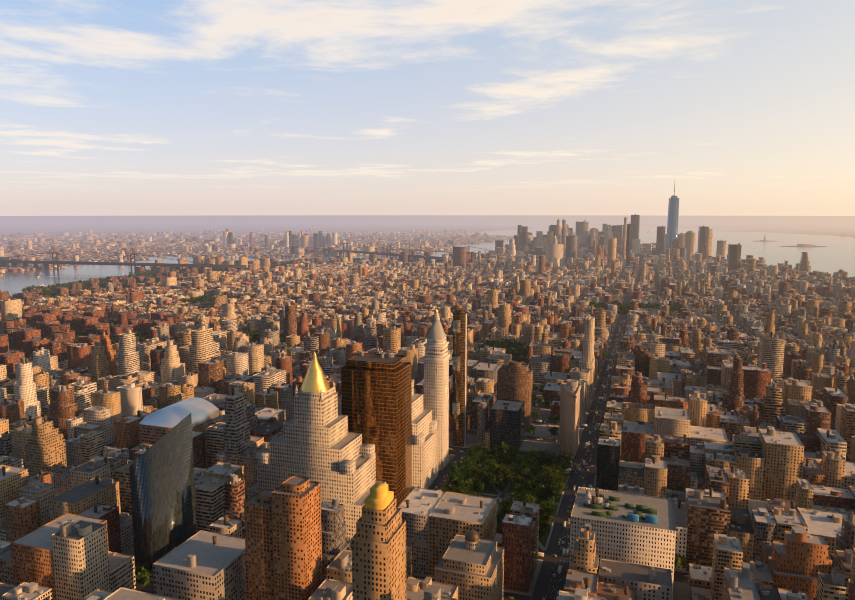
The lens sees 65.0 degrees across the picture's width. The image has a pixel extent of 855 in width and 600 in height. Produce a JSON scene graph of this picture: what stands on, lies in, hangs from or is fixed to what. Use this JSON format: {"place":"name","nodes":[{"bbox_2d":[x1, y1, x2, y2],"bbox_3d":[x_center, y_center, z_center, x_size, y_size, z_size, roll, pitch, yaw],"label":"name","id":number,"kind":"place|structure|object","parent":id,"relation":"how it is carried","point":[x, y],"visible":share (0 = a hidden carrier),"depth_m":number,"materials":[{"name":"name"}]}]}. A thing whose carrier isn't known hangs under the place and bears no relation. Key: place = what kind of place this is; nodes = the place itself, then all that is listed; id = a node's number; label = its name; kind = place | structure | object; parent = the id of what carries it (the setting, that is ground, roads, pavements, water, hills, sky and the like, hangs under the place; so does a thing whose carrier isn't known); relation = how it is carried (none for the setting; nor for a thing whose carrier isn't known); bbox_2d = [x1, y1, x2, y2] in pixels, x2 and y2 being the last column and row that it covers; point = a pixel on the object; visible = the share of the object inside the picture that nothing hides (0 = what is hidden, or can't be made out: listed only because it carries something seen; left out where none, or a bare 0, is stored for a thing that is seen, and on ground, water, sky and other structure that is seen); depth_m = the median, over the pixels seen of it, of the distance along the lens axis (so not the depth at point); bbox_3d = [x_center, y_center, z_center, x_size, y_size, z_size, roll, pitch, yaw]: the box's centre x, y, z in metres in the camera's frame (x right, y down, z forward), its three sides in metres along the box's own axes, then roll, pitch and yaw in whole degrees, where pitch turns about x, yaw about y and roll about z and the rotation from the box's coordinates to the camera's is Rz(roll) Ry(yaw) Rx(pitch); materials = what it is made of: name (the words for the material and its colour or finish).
{"place":"outdoors","nodes":[
{"label":"outdoors","id":0,"kind":"place"},
{"bbox_2d":[0,215,854,273],"bbox_3d":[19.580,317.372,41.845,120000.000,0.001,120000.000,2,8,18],"label":"ground","id":1,"kind":"structure","parent":0,"point":[808,225],"depth_m":16869.53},
{"bbox_2d":[0,252,245,272],"bbox_3d":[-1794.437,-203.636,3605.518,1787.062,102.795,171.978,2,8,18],"label":"suspension bridge","id":2,"kind":"structure","parent":1,"relation":"on","point":[130,264],"depth_m":3557.75,"materials":[{"name":"grey metal"}]},
{"bbox_2d":[0,261,642,378],"bbox_3d":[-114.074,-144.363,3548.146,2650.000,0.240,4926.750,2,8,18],"label":"park lawns","id":3,"kind":"structure","parent":1,"relation":"on","point":[12,376],"depth_m":1611.59,"materials":[{"name":"green plant"}]},
{"bbox_2d":[306,243,442,261],"bbox_3d":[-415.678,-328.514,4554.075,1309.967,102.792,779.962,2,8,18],"label":"suspension bridge","id":4,"kind":"structure","parent":1,"relation":"on","point":[341,253],"depth_m":4432.91,"materials":[{"name":"grey metal"}]},
{"bbox_2d":[0,293,848,585],"bbox_3d":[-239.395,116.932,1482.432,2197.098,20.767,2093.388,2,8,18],"label":"street trees","id":5,"kind":"object","parent":1,"relation":"on","point":[517,348],"visible":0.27,"depth_m":1526.41,"materials":[{"name":"green plant"}]},
{"bbox_2d":[0,214,854,599],"bbox_3d":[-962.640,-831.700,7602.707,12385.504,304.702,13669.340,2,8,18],"label":"city buildings","id":6,"kind":"structure","parent":1,"relation":"on","point":[726,426],"depth_m":1055.11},
{"bbox_2d":[375,244,525,257],"bbox_3d":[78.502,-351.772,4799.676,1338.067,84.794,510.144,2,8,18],"label":"suspension bridge","id":7,"kind":"structure","parent":1,"relation":"on","point":[446,251],"depth_m":4837.23,"materials":[{"name":"metal"}]},
{"bbox_2d":[468,216,544,225],"bbox_3d":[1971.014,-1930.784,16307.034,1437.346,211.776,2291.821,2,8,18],"label":"suspension bridge","id":8,"kind":"structure","parent":1,"relation":"on","point":[489,222],"depth_m":15918.89,"materials":[{"name":"silver metal"}]},
{"bbox_2d":[0,217,854,295],"bbox_3d":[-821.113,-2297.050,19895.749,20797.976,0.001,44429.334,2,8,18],"label":"harbour water","id":9,"kind":"structure","parent":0,"point":[837,254],"depth_m":6033.44,"materials":[{"name":"blue"}]},
{"bbox_2d":[2,260,852,599],"bbox_3d":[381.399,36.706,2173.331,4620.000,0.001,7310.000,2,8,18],"label":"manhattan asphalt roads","id":10,"kind":"structure","parent":0,"point":[546,584],"depth_m":850.06,"materials":[{"name":"grey asphalt"}]},
{"bbox_2d":[129,413,196,576],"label":"glass tower","id":11,"kind":"structure","parent":10,"relation":"on","point":[162,485],"depth_m":592.39,"materials":[{"name":"glass"}]},
{"bbox_2d":[138,397,218,443],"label":"curved-roof building","id":12,"kind":"structure","parent":10,"relation":"on","point":[156,426],"depth_m":872.74,"materials":[{"name":"metal"}]},
{"bbox_2d":[244,476,322,599],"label":"orange brick twin towers","id":13,"kind":"structure","parent":10,"relation":"on","point":[283,539],"depth_m":467.89,"materials":[{"name":"brick"}]},
{"bbox_2d":[22,256,585,301],"bbox_3d":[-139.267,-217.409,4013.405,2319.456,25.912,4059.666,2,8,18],"label":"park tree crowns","id":14,"kind":"object","parent":10,"relation":"on","point":[48,291],"visible":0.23,"depth_m":2985.93,"materials":[{"name":"green plant"}]},
{"bbox_2d":[247,352,385,550],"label":"gold-topped skyscraper","id":15,"kind":"structure","parent":10,"relation":"on","point":[315,441],"depth_m":627.42,"materials":[{"name":"stone"}]},
{"bbox_2d":[341,352,411,507],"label":"bronze glass tower","id":16,"kind":"structure","parent":10,"relation":"on","point":[376,389],"depth_m":684.81,"materials":[{"name":"glass"}]},
{"bbox_2d":[78,306,676,591],"bbox_3d":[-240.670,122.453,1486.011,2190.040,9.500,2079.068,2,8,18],"label":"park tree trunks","id":17,"kind":"object","parent":10,"relation":"on","point":[503,448],"depth_m":1020.67,"materials":[{"name":"plant"}]},
{"bbox_2d":[352,482,405,599],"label":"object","id":18,"kind":"structure","parent":10,"relation":"on","point":[379,555],"depth_m":351.44,"materials":[{"name":"stone"}]},
{"bbox_2d":[338,379,437,490],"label":"stepped high-rise building","id":19,"kind":"structure","parent":10,"relation":"on","point":[424,451],"depth_m":779.23,"materials":[{"name":"stone"}]},
{"bbox_2d":[4,259,854,599],"bbox_3d":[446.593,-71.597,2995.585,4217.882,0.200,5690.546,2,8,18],"label":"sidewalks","id":20,"kind":"structure","parent":10,"relation":"on","point":[680,589],"depth_m":933.95,"materials":[{"name":"concrete"}]},
{"bbox_2d":[22,295,848,599],"bbox_3d":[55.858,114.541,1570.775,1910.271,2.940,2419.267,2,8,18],"label":"vehicles","id":21,"kind":"object","parent":10,"relation":"on","point":[566,551],"visible":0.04,"depth_m":911.36,"materials":[{"name":"paint"}]},
{"bbox_2d":[423,310,449,469],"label":"clock tower","id":22,"kind":"structure","parent":10,"relation":"on","point":[436,377],"depth_m":829.06,"materials":[{"name":"stone"}]},
{"bbox_2d":[451,308,467,446],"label":"slender skyscraper","id":23,"kind":"structure","parent":10,"relation":"on","point":[459,343],"depth_m":911.18,"materials":[{"name":"glass"}]},
{"bbox_2d":[434,526,503,599],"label":"domed corner building","id":24,"kind":"structure","parent":10,"relation":"on","point":[470,563],"depth_m":511.31,"materials":[{"name":"stone"}]},
{"bbox_2d":[451,465,566,549],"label":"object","id":25,"kind":"structure","parent":10,"relation":"on","point":[542,539],"depth_m":765.52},
{"bbox_2d":[448,453,569,511],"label":"park tree trunks","id":26,"kind":"object","parent":25,"relation":"on","point":[514,481],"visible":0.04,"depth_m":789.06,"materials":[{"name":"brown plant"}]},
{"bbox_2d":[439,443,576,537],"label":"park trees","id":27,"kind":"object","parent":26,"relation":"on","point":[502,468],"visible":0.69,"depth_m":781.11,"materials":[{"name":"green plant"}]},
{"bbox_2d":[472,462,569,550],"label":"park paths","id":28,"kind":"structure","parent":25,"relation":"on","point":[504,494],"depth_m":768.12,"materials":[{"name":"grey concrete"}]},
{"bbox_2d":[497,360,532,431],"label":"apartment building","id":29,"kind":"structure","parent":10,"relation":"on","point":[514,380],"depth_m":981.62,"materials":[{"name":"brick"}]},
{"bbox_2d":[447,337,619,598],"bbox_3d":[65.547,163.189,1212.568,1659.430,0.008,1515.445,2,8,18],"label":"cars","id":30,"kind":"object","parent":10,"relation":"on","point":[580,471],"visible":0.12,"depth_m":840.20,"materials":[{"name":"white paint"}]},
{"bbox_2d":[546,236,563,260],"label":"municipal building","id":31,"kind":"structure","parent":10,"relation":"on","point":[554,249],"depth_m":4129.72,"materials":[{"name":"stone"}]},
{"bbox_2d":[559,381,580,458],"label":"high-rise building","id":32,"kind":"structure","parent":10,"relation":"on","point":[569,415],"depth_m":894.02,"materials":[{"name":"stone"}]},
{"bbox_2d":[603,224,609,252],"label":"skyscraper","id":33,"kind":"structure","parent":10,"relation":"on","point":[606,237],"depth_m":4252.82,"materials":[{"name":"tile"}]},
{"bbox_2d":[569,487,675,599],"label":"office building","id":34,"kind":"structure","parent":10,"relation":"on","point":[639,529],"depth_m":537.80,"materials":[{"name":"concrete"}]},
{"bbox_2d":[666,184,678,258],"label":"skyscraper","id":35,"kind":"structure","parent":10,"relation":"on","point":[673,220],"depth_m":4282.90,"materials":[{"name":"glass"}]},
{"bbox_2d":[780,246,827,246],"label":"ellis island ground","id":36,"kind":"structure","parent":0,"point":[797,246],"depth_m":6194.94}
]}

